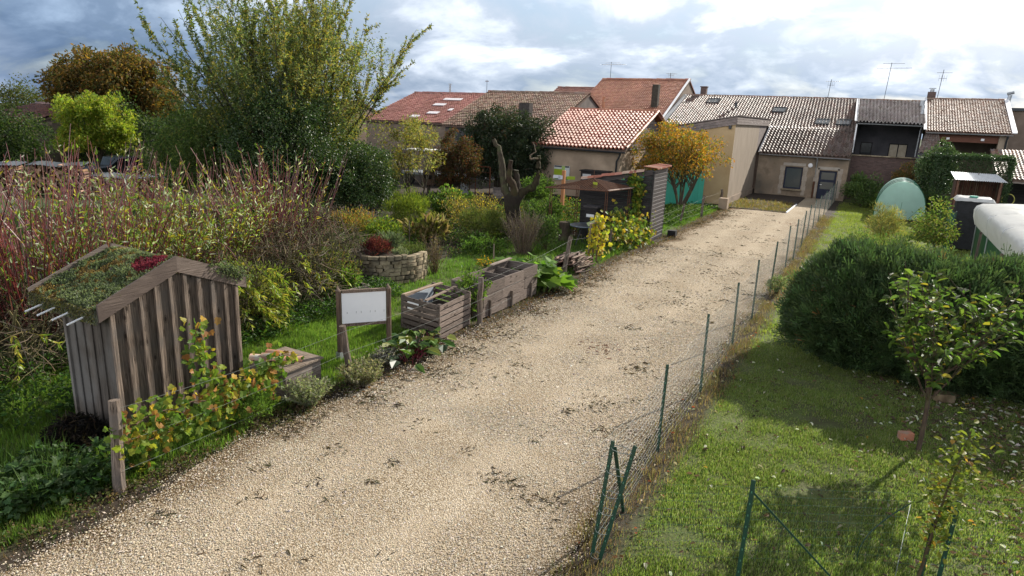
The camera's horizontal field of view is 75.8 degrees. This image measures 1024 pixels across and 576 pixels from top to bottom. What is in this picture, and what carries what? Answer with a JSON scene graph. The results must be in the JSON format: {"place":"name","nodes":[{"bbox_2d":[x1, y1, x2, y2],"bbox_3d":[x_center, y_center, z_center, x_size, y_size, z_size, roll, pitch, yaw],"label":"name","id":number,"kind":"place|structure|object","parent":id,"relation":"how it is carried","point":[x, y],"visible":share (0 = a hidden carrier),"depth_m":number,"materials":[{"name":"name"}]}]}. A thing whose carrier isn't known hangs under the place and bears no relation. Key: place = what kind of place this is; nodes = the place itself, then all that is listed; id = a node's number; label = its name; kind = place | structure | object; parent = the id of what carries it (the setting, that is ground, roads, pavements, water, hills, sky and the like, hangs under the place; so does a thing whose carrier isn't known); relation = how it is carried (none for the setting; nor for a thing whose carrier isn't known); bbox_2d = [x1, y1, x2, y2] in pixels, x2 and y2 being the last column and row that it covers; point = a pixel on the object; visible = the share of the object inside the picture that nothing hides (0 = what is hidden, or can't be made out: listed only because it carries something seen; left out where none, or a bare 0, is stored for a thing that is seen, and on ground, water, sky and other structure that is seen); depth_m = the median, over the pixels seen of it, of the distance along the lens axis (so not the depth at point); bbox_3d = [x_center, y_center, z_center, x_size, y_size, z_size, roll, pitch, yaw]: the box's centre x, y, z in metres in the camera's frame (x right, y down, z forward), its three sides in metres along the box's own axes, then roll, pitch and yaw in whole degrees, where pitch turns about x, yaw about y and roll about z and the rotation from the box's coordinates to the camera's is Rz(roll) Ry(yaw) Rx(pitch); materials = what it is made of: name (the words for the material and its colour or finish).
{"place":"outdoors","nodes":[
{"label":"outdoors","id":0,"kind":"place"},
{"bbox_2d":[0,195,490,375],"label":"meadow grass","id":1,"kind":"structure","parent":0,"point":[16,224],"depth_m":25.44,"materials":[{"name":"plant"}]},
{"bbox_2d":[0,103,1023,575],"bbox_3d":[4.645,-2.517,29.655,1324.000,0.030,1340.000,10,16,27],"label":"ground","id":2,"kind":"structure","parent":0,"point":[816,419],"depth_m":9.74,"materials":[{"name":"green plant"}]},
{"bbox_2d":[0,72,50,109],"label":"background tree","id":3,"kind":"object","parent":2,"relation":"on","point":[21,96],"visible":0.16,"depth_m":53.22,"materials":[{"name":"green plant"}]},
{"bbox_2d":[0,98,58,183],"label":"background tree","id":4,"kind":"object","parent":2,"relation":"on","point":[17,140],"visible":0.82,"depth_m":37.67,"materials":[{"name":"green plant"}]},
{"bbox_2d":[0,265,68,397],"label":"woven willow","id":5,"kind":"object","parent":2,"relation":"on","point":[16,320],"visible":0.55,"depth_m":11.57,"materials":[{"name":"green plant"}]},
{"bbox_2d":[0,334,74,431],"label":"nettle patch","id":6,"kind":"object","parent":2,"relation":"on","point":[70,403],"visible":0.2,"depth_m":10.65,"materials":[{"name":"green plant"}]},
{"bbox_2d":[0,422,90,518],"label":"shrub","id":7,"kind":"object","parent":2,"relation":"on","point":[5,459],"depth_m":8.52,"materials":[{"name":"green plant"}]},
{"bbox_2d":[0,144,113,288],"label":"red willow","id":8,"kind":"object","parent":2,"relation":"on","point":[43,212],"visible":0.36,"depth_m":17.04,"materials":[{"name":"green plant"}]},
{"bbox_2d":[26,160,90,195],"bbox_3d":[-23.334,-5.648,33.983,2.714,1.735,1.220,-1,15,-13],"label":"firewood stack","id":9,"kind":"object","parent":2,"relation":"on","point":[37,165],"visible":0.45,"depth_m":33.71,"materials":[{"name":"wood"}]},
{"bbox_2d":[0,436,133,522],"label":"ivy patch","id":10,"kind":"object","parent":2,"relation":"on","point":[85,465],"visible":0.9,"depth_m":8.30,"materials":[{"name":"green plant"}]},
{"bbox_2d":[0,123,138,355],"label":"red willow","id":11,"kind":"object","parent":2,"relation":"on","point":[9,277],"visible":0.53,"depth_m":12.64,"materials":[{"name":"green plant"}]},
{"bbox_2d":[35,409,109,453],"bbox_3d":[-6.291,2.078,9.487,1.066,0.604,0.962,10,16,27],"label":"compost heap","id":12,"kind":"object","parent":2,"relation":"on","point":[77,428],"visible":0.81,"depth_m":9.33,"materials":[{"name":"brown plant"}]},
{"bbox_2d":[7,137,154,257],"bbox_3d":[-11.200,-2.118,17.948,3.666,4.016,3.634,2,15,-2],"label":"red willow","id":13,"kind":"object","parent":2,"relation":"on","point":[41,218],"visible":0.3,"depth_m":17.71,"materials":[{"name":"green plant"}]},
{"bbox_2d":[3,102,166,172],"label":"shed roof house","id":14,"kind":"structure","parent":2,"relation":"on","point":[41,108],"depth_m":44.46,"materials":[{"name":"tile"}]},
{"bbox_2d":[48,90,142,172],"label":"lime green tree","id":15,"kind":"object","parent":2,"relation":"on","point":[109,129],"visible":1,"depth_m":36.57,"materials":[{"name":"green plant"}]},
{"bbox_2d":[1,141,203,281],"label":"red willow","id":16,"kind":"object","parent":2,"relation":"on","point":[82,235],"visible":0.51,"depth_m":12.67,"materials":[{"name":"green plant"}]},
{"bbox_2d":[31,42,187,121],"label":"walnut tree","id":17,"kind":"object","parent":2,"relation":"on","point":[98,73],"visible":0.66,"depth_m":46.91,"materials":[{"name":"brown plant"}]},
{"bbox_2d":[64,89,167,165],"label":"background tree","id":18,"kind":"object","parent":2,"relation":"on","point":[139,129],"visible":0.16,"depth_m":44.66,"materials":[{"name":"green plant"}]},
{"bbox_2d":[25,243,256,436],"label":"garden shed","id":19,"kind":"structure","parent":2,"relation":"on","point":[120,310],"depth_m":9.85,"materials":[{"name":"grey wood"}]},
{"bbox_2d":[67,141,218,253],"bbox_3d":[-10.323,-2.232,18.765,3.593,3.909,3.566,-11,19,-41],"label":"red willow","id":20,"kind":"object","parent":2,"relation":"on","point":[157,183],"visible":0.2,"depth_m":18.82,"materials":[{"name":"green plant"}]},
{"bbox_2d":[73,169,248,273],"bbox_3d":[-7.708,-0.917,14.887,3.528,3.495,3.518,10,16,27],"label":"red willow","id":21,"kind":"object","parent":2,"relation":"on","point":[200,241],"visible":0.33,"depth_m":14.38,"materials":[{"name":"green plant"}]},
{"bbox_2d":[137,103,203,177],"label":"background tree","id":22,"kind":"object","parent":2,"relation":"on","point":[151,125],"visible":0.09,"depth_m":39.75,"materials":[{"name":"green plant"}]},
{"bbox_2d":[0,375,358,547],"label":"edge weeds","id":23,"kind":"object","parent":2,"relation":"on","point":[108,493],"visible":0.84,"depth_m":8.68,"materials":[{"name":"green plant"}]},
{"bbox_2d":[138,98,250,208],"bbox_3d":[-14.185,-6.198,30.631,6.115,5.253,6.078,10,16,27],"label":"green bush","id":24,"kind":"object","parent":2,"relation":"on","point":[185,151],"visible":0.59,"depth_m":29.08,"materials":[{"name":"green plant"}]},
{"bbox_2d":[136,153,267,262],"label":"red willow","id":25,"kind":"object","parent":2,"relation":"on","point":[208,205],"visible":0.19,"depth_m":19.24,"materials":[{"name":"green plant"}]},
{"bbox_2d":[102,316,303,473],"bbox_3d":[-4.459,1.344,9.669,0.874,1.884,3.484,9,16,24],"label":"grape vine","id":26,"kind":"object","parent":2,"relation":"on","point":[146,443],"visible":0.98,"depth_m":9.50,"materials":[{"name":"green plant"}]},
{"bbox_2d":[139,177,280,270],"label":"red willow","id":27,"kind":"object","parent":2,"relation":"on","point":[239,234],"visible":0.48,"depth_m":15.83,"materials":[{"name":"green plant"}]},
{"bbox_2d":[171,232,298,342],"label":"woven willow","id":28,"kind":"object","parent":2,"relation":"on","point":[274,289],"visible":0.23,"depth_m":14.29,"materials":[{"name":"green plant"}]},
{"bbox_2d":[0,287,476,552],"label":"verge grass","id":29,"kind":"structure","parent":2,"relation":"on","point":[312,333],"depth_m":10.79,"materials":[{"name":"green plant"}]},
{"bbox_2d":[175,144,312,258],"bbox_3d":[-8.227,-2.461,20.232,3.718,3.766,3.781,10,16,27],"label":"red willow","id":30,"kind":"object","parent":2,"relation":"on","point":[219,207],"visible":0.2,"depth_m":20.17,"materials":[{"name":"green plant"}]},
{"bbox_2d":[230,383,281,427],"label":"fringe weed","id":31,"kind":"object","parent":2,"relation":"on","point":[259,405],"visible":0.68,"depth_m":10.21,"materials":[{"name":"green plant"}]},
{"bbox_2d":[217,252,297,319],"bbox_3d":[-5.863,0.010,14.849,2.090,1.789,2.214,-8,18,-34],"label":"sallow bush","id":32,"kind":"object","parent":2,"relation":"on","point":[270,297],"visible":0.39,"depth_m":14.48,"materials":[{"name":"green plant"}]},
{"bbox_2d":[190,146,327,268],"bbox_3d":[-6.701,-1.832,17.832,3.344,3.881,3.254,-5,16,-26],"label":"red willow","id":33,"kind":"object","parent":2,"relation":"on","point":[304,210],"visible":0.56,"depth_m":17.97,"materials":[{"name":"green plant"}]},
{"bbox_2d":[210,143,347,253],"bbox_3d":[-7.138,-2.688,21.044,4.108,3.897,4.172,10,16,27],"label":"red willow","id":34,"kind":"object","parent":2,"relation":"on","point":[280,197],"visible":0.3,"depth_m":20.70,"materials":[{"name":"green plant"}]},
{"bbox_2d":[128,0,433,208],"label":"grey willow","id":35,"kind":"object","parent":2,"relation":"on","point":[310,60],"visible":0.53,"depth_m":28.12,"materials":[{"name":"green plant"}]},
{"bbox_2d":[204,69,358,219],"bbox_3d":[-9.785,-6.046,28.345,6.211,6.489,6.198,10,16,27],"label":"hawthorn tree","id":36,"kind":"object","parent":2,"relation":"on","point":[268,129],"visible":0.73,"depth_m":27.15,"materials":[{"name":"green plant"}]},
{"bbox_2d":[249,347,323,402],"bbox_3d":[-3.971,1.511,11.524,0.950,0.572,0.900,10,16,27],"label":"plank box","id":37,"kind":"object","parent":2,"relation":"on","point":[310,361],"visible":0.39,"depth_m":11.30,"materials":[{"name":"wood"}]},
{"bbox_2d":[214,210,362,318],"bbox_3d":[-5.811,-0.398,16.772,3.900,3.168,4.083,10,16,27],"label":"woven willow","id":38,"kind":"object","parent":2,"relation":"on","point":[289,257],"visible":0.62,"depth_m":16.28,"materials":[{"name":"green plant"}]},
{"bbox_2d":[278,372,335,407],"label":"grey herb","id":39,"kind":"object","parent":2,"relation":"on","point":[308,392],"visible":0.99,"depth_m":10.89,"materials":[{"name":"green plant"}]},
{"bbox_2d":[240,274,402,348],"bbox_3d":[-4.878,0.491,15.645,2.135,0.524,6.812,10,16,27],"label":"nettle patch","id":40,"kind":"object","parent":2,"relation":"on","point":[305,305],"visible":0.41,"depth_m":15.48,"materials":[{"name":"green plant"}]},
{"bbox_2d":[281,239,363,300],"bbox_3d":[-5.135,-0.544,17.337,2.283,1.632,2.155,10,16,27],"label":"sallow bush","id":41,"kind":"object","parent":2,"relation":"on","point":[333,269],"visible":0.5,"depth_m":17.09,"materials":[{"name":"green plant"}]},
{"bbox_2d":[256,199,390,293],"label":"woven willow","id":42,"kind":"object","parent":2,"relation":"on","point":[342,237],"visible":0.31,"depth_m":18.83,"materials":[{"name":"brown plant"}]},
{"bbox_2d":[301,137,399,217],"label":"hawthorn tree","id":43,"kind":"object","parent":2,"relation":"on","point":[362,173],"visible":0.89,"depth_m":28.84,"materials":[{"name":"green plant"}]},
{"bbox_2d":[336,353,385,387],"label":"grey herb","id":44,"kind":"object","parent":2,"relation":"on","point":[361,374],"visible":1,"depth_m":11.78,"materials":[{"name":"green plant"}]},
{"bbox_2d":[336,283,391,360],"bbox_3d":[-2.934,0.671,13.079,1.128,1.530,0.155,-4,16,-21],"label":"notice board","id":45,"kind":"object","parent":2,"relation":"on","point":[367,306],"visible":0.95,"depth_m":12.99,"materials":[{"name":"metal"}]},
{"bbox_2d":[0,207,729,572],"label":"dry grass","id":46,"kind":"structure","parent":2,"relation":"on","point":[300,413],"depth_m":9.56,"materials":[{"name":"plant"}]},
{"bbox_2d":[341,248,427,284],"bbox_3d":[-3.773,-0.801,19.996,2.393,0.846,2.613,10,16,27],"label":"dry stone bed","id":47,"kind":"object","parent":2,"relation":"on","point":[404,268],"visible":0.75,"depth_m":19.00,"materials":[{"name":"stone"}]},
{"bbox_2d":[381,182,430,224],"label":"feathery shrub","id":48,"kind":"object","parent":2,"relation":"on","point":[407,207],"visible":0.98,"depth_m":28.80,"materials":[{"name":"green plant"}]},
{"bbox_2d":[373,113,447,210],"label":"tree","id":49,"kind":"object","parent":2,"relation":"on","point":[421,141],"visible":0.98,"depth_m":31.90,"materials":[{"name":"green plant"}]},
{"bbox_2d":[0,208,821,575],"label":"gravel lane","id":50,"kind":"structure","parent":2,"relation":"on","point":[730,242],"depth_m":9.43,"materials":[{"name":"beige gravel"}]},
{"bbox_2d":[146,210,825,575],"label":"plant litter","id":51,"kind":"object","parent":50,"relation":"on","point":[296,431],"visible":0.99,"depth_m":12.55,"materials":[{"name":"brown plant"}]},
{"bbox_2d":[108,189,722,496],"bbox_3d":[3.647,-1.708,24.084,0.738,1.321,37.010,10,16,27],"label":"post and wire fence","id":52,"kind":"object","parent":2,"relation":"on","point":[117,464],"visible":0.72,"depth_m":8.37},
{"bbox_2d":[381,326,456,373],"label":"chard plant","id":53,"kind":"object","parent":2,"relation":"on","point":[413,349],"visible":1,"depth_m":13.35,"materials":[{"name":"green plant"}]},
{"bbox_2d":[363,91,483,170],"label":"long red house","id":54,"kind":"structure","parent":2,"relation":"on","point":[437,109],"depth_m":57.85,"materials":[{"name":"tile"}]},
{"bbox_2d":[397,210,452,242],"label":"dried hosta","id":55,"kind":"object","parent":2,"relation":"on","point":[433,224],"visible":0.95,"depth_m":24.90,"materials":[{"name":"yellow plant"}]},
{"bbox_2d":[401,282,470,337],"bbox_3d":[-1.756,0.483,15.271,1.322,0.865,1.622,10,16,27],"label":"slatted crate","id":56,"kind":"object","parent":2,"relation":"on","point":[417,316],"visible":0.91,"depth_m":14.92,"materials":[{"name":"grey wood"}]},
{"bbox_2d":[317,208,566,258],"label":"hedge weeds","id":57,"kind":"object","parent":2,"relation":"on","point":[457,233],"visible":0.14,"depth_m":25.62,"materials":[{"name":"green plant"}]},
{"bbox_2d":[427,183,476,217],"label":"leafy bush","id":58,"kind":"object","parent":2,"relation":"on","point":[436,207],"visible":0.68,"depth_m":30.39,"materials":[{"name":"green plant"}]},
{"bbox_2d":[425,127,484,190],"bbox_3d":[-3.134,-6.882,36.972,3.511,4.233,3.393,-7,17,-32],"label":"reddish shrub","id":59,"kind":"object","parent":2,"relation":"on","point":[458,156],"visible":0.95,"depth_m":36.45,"materials":[{"name":"brown plant"}]},
{"bbox_2d":[437,187,502,229],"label":"yellow shrub","id":60,"kind":"object","parent":2,"relation":"on","point":[461,203],"visible":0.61,"depth_m":28.23,"materials":[{"name":"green plant"}]},
{"bbox_2d":[455,203,505,236],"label":"fennel clump","id":61,"kind":"object","parent":2,"relation":"on","point":[490,217],"visible":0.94,"depth_m":25.83,"materials":[{"name":"green plant"}]},
{"bbox_2d":[456,230,508,255],"bbox_3d":[-1.069,-1.636,24.005,2.054,0.808,2.175,10,16,27],"label":"strawberry bed","id":62,"kind":"object","parent":2,"relation":"on","point":[470,244],"visible":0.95,"depth_m":23.71,"materials":[{"name":"green plant"}]},
{"bbox_2d":[451,257,537,317],"bbox_3d":[-0.390,-0.033,17.428,1.011,0.985,2.899,10,16,27],"label":"board planter","id":63,"kind":"object","parent":2,"relation":"on","point":[500,296],"visible":0.67,"depth_m":17.40,"materials":[{"name":"grey wood"}]},
{"bbox_2d":[456,102,539,188],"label":"laurel tree","id":64,"kind":"object","parent":2,"relation":"on","point":[487,129],"visible":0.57,"depth_m":40.43,"materials":[{"name":"green plant"}]},
{"bbox_2d":[492,139,540,241],"bbox_3d":[0.123,-3.761,25.900,1.899,4.085,0.739,7,15,17],"label":"dead pollard","id":65,"kind":"object","parent":2,"relation":"on","point":[514,195],"visible":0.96,"depth_m":25.70,"materials":[{"name":"brown wood"}]},
{"bbox_2d":[498,206,547,254],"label":"bare bush","id":66,"kind":"object","parent":2,"relation":"on","point":[524,243],"visible":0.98,"depth_m":23.72,"materials":[{"name":"brown plant"}]},
{"bbox_2d":[442,90,605,180],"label":"old brown house","id":67,"kind":"structure","parent":2,"relation":"on","point":[549,104],"depth_m":53.25,"materials":[{"name":"tile"}]},
{"bbox_2d":[494,108,558,187],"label":"laurel tree","id":68,"kind":"object","parent":2,"relation":"on","point":[523,164],"visible":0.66,"depth_m":39.14,"materials":[{"name":"green plant"}]},
{"bbox_2d":[490,252,578,292],"bbox_3d":[0.577,-0.503,19.536,2.541,0.829,2.792,-1,15,-11],"label":"squash plant","id":69,"kind":"object","parent":2,"relation":"on","point":[549,274],"visible":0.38,"depth_m":18.98,"materials":[{"name":"green plant"}]},
{"bbox_2d":[376,203,719,298],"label":"verge grass","id":70,"kind":"structure","parent":2,"relation":"on","point":[559,250],"depth_m":23.57,"materials":[{"name":"green plant"}]},
{"bbox_2d":[545,170,633,242],"bbox_3d":[3.126,-3.245,26.413,3.339,2.960,1.998,6,15,14],"label":"rusty arbour","id":71,"kind":"object","parent":2,"relation":"on","point":[608,186],"visible":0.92,"depth_m":25.86,"materials":[{"name":"brown metal"}]},
{"bbox_2d":[587,222,603,261],"bbox_3d":[2.919,-1.576,22.969,0.089,1.446,0.890,15,19,40],"label":"stick frame","id":72,"kind":"object","parent":2,"relation":"on","point":[593,242],"visible":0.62,"depth_m":22.93,"materials":[{"name":"brown wood"}]},
{"bbox_2d":[585,209,612,258],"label":"climbing vine","id":73,"kind":"object","parent":72,"relation":"attached to","point":[603,233],"visible":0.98,"depth_m":22.84,"materials":[{"name":"yellow plant"}]},
{"bbox_2d":[531,107,665,204],"bbox_3d":[6.330,-8.461,42.484,5.981,6.069,10.930,10,16,27],"label":"tiled hut","id":74,"kind":"object","parent":2,"relation":"on","point":[604,139],"visible":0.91,"depth_m":38.90,"materials":[{"name":"tile"}]},
{"bbox_2d":[579,163,671,241],"bbox_3d":[4.851,-3.792,28.271,3.282,3.123,2.342,10,16,27],"label":"plank shelter","id":75,"kind":"object","parent":2,"relation":"on","point":[655,181],"visible":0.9,"depth_m":27.39,"materials":[{"name":"wood"}]},
{"bbox_2d":[604,199,657,251],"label":"flowering bush","id":76,"kind":"object","parent":2,"relation":"on","point":[635,233],"visible":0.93,"depth_m":25.52,"materials":[{"name":"yellow plant"}]},
{"bbox_2d":[590,78,694,117],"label":"tall red house","id":77,"kind":"structure","parent":2,"relation":"on","point":[663,95],"depth_m":60.72,"materials":[{"name":"tile"}]},
{"bbox_2d":[630,116,734,208],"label":"amber tree","id":78,"kind":"object","parent":2,"relation":"on","point":[693,156],"visible":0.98,"depth_m":36.70,"materials":[{"name":"yellow plant"}]},
{"bbox_2d":[537,214,834,575],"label":"dry grass","id":79,"kind":"structure","parent":2,"relation":"on","point":[821,221],"depth_m":10.76,"materials":[{"name":"green plant"}]},
{"bbox_2d":[590,181,837,561],"bbox_3d":[11.731,-2.244,26.586,0.486,1.608,45.192,10,16,27],"label":"wire fence","id":80,"kind":"object","parent":2,"relation":"on","point":[607,473],"visible":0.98,"depth_m":9.90,"materials":[{"name":"green metal"}]},
{"bbox_2d":[665,115,770,203],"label":"beige annex","id":81,"kind":"object","parent":2,"relation":"on","point":[744,136],"visible":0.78,"depth_m":41.87,"materials":[{"name":"paint"}]},
{"bbox_2d":[664,86,857,188],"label":"row house","id":82,"kind":"structure","parent":2,"relation":"on","point":[811,112],"depth_m":54.10,"materials":[{"name":"tile"}]},
{"bbox_2d":[754,125,854,200],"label":"stone cottage","id":83,"kind":"structure","parent":2,"relation":"on","point":[812,162],"depth_m":47.57,"materials":[{"name":"paint"}]},
{"bbox_2d":[601,479,1023,575],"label":"front wire fence","id":84,"kind":"object","parent":2,"relation":"on","point":[752,493],"visible":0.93,"depth_m":7.31,"materials":[{"name":"green metal"}]},
{"bbox_2d":[644,359,1023,575],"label":"fallen leaves","id":85,"kind":"object","parent":2,"relation":"on","point":[995,419],"visible":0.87,"depth_m":10.05,"materials":[{"name":"brown plant"}]},
{"bbox_2d":[839,171,886,207],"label":"round shrub","id":86,"kind":"object","parent":2,"relation":"on","point":[862,189],"visible":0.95,"depth_m":42.69,"materials":[{"name":"green plant"}]},
{"bbox_2d":[844,98,925,198],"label":"terrace house","id":87,"kind":"structure","parent":2,"relation":"on","point":[887,136],"depth_m":48.12,"materials":[{"name":"tile"}]},
{"bbox_2d":[863,199,908,244],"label":"asparagus fern","id":88,"kind":"object","parent":2,"relation":"on","point":[895,224],"visible":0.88,"depth_m":28.61,"materials":[{"name":"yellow plant"}]},
{"bbox_2d":[771,231,1023,405],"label":"conifer hedge","id":89,"kind":"object","parent":2,"relation":"on","point":[833,310],"visible":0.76,"depth_m":13.03,"materials":[{"name":"green plant"}]},
{"bbox_2d":[873,177,925,219],"bbox_3d":[22.855,-5.293,38.689,2.556,2.176,3.488,10,16,27],"label":"tunnel greenhouse","id":90,"kind":"object","parent":2,"relation":"on","point":[906,195],"visible":0.91,"depth_m":37.20,"materials":[{"name":"green plastic"}]},
{"bbox_2d":[906,195,963,253],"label":"apple sapling","id":91,"kind":"object","parent":2,"relation":"on","point":[935,236],"visible":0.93,"depth_m":25.64,"materials":[{"name":"green plant"}]},
{"bbox_2d":[912,137,961,209],"bbox_3d":[25.441,-6.697,39.633,2.547,4.743,2.794,-2,15,-16],"label":"laurel bush","id":92,"kind":"object","parent":2,"relation":"on","point":[925,164],"visible":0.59,"depth_m":39.29,"materials":[{"name":"green plant"}]},
{"bbox_2d":[878,263,1023,452],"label":"young fruit tree","id":93,"kind":"object","parent":2,"relation":"on","point":[918,319],"visible":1,"depth_m":9.65,"materials":[{"name":"green plant"}]},
{"bbox_2d":[904,408,1004,575],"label":"pear sapling","id":94,"kind":"object","parent":2,"relation":"on","point":[945,504],"visible":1,"depth_m":7.04,"materials":[{"name":"green plant"}]},
{"bbox_2d":[919,88,1017,198],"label":"veranda house","id":95,"kind":"structure","parent":2,"relation":"on","point":[976,125],"depth_m":45.71,"materials":[{"name":"tile"}]},
{"bbox_2d":[925,151,1017,215],"bbox_3d":[26.686,-5.984,38.490,4.222,4.059,1.920,10,16,27],"label":"clipped hedge","id":96,"kind":"object","parent":2,"relation":"on","point":[1011,162],"visible":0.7,"depth_m":37.77,"materials":[{"name":"green plant"}]},
{"bbox_2d":[950,195,995,249],"bbox_3d":[19.906,-2.878,28.634,1.440,2.275,1.360,10,16,27],"label":"water tank","id":97,"kind":"object","parent":2,"relation":"on","point":[964,207],"visible":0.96,"depth_m":28.25,"materials":[{"name":"plastic"}]},
{"bbox_2d":[948,172,1006,223],"bbox_3d":[23.253,-4.266,33.214,2.300,2.968,1.600,10,16,27],"label":"corrugated shelter","id":98,"kind":"object","parent":2,"relation":"on","point":[991,180],"visible":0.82,"depth_m":33.24,"materials":[{"name":"wood"}]},
{"bbox_2d":[970,204,1023,258],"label":"polytunnel","id":99,"kind":"structure","parent":2,"relation":"on","point":[998,226],"depth_m":21.98,"materials":[{"name":"plastic"}]},
{"bbox_2d":[989,149,1023,203],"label":"barn lean to","id":100,"kind":"object","parent":2,"relation":"on","point":[1017,191],"visible":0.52,"depth_m":39.79,"materials":[{"name":"tile"}]},
{"bbox_2d":[0,0,1023,138],"label":"sky","id":101,"kind":"structure","parent":0,"point":[792,48],"materials":[{"name":"white"}]},
{"bbox_2d":[621,170,704,204],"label":"teal gate","id":102,"kind":"structure","parent":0,"point":[696,195],"depth_m":40.80,"materials":[{"name":"metal"}]},
{"bbox_2d":[598,341,1023,575],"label":"lawn grass","id":103,"kind":"structure","parent":0,"point":[884,469],"depth_m":9.36,"materials":[{"name":"green plant"}]},
{"bbox_2d":[752,202,970,349],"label":"lawn grass","id":104,"kind":"structure","parent":0,"point":[848,220],"depth_m":33.20,"materials":[{"name":"green plant"}]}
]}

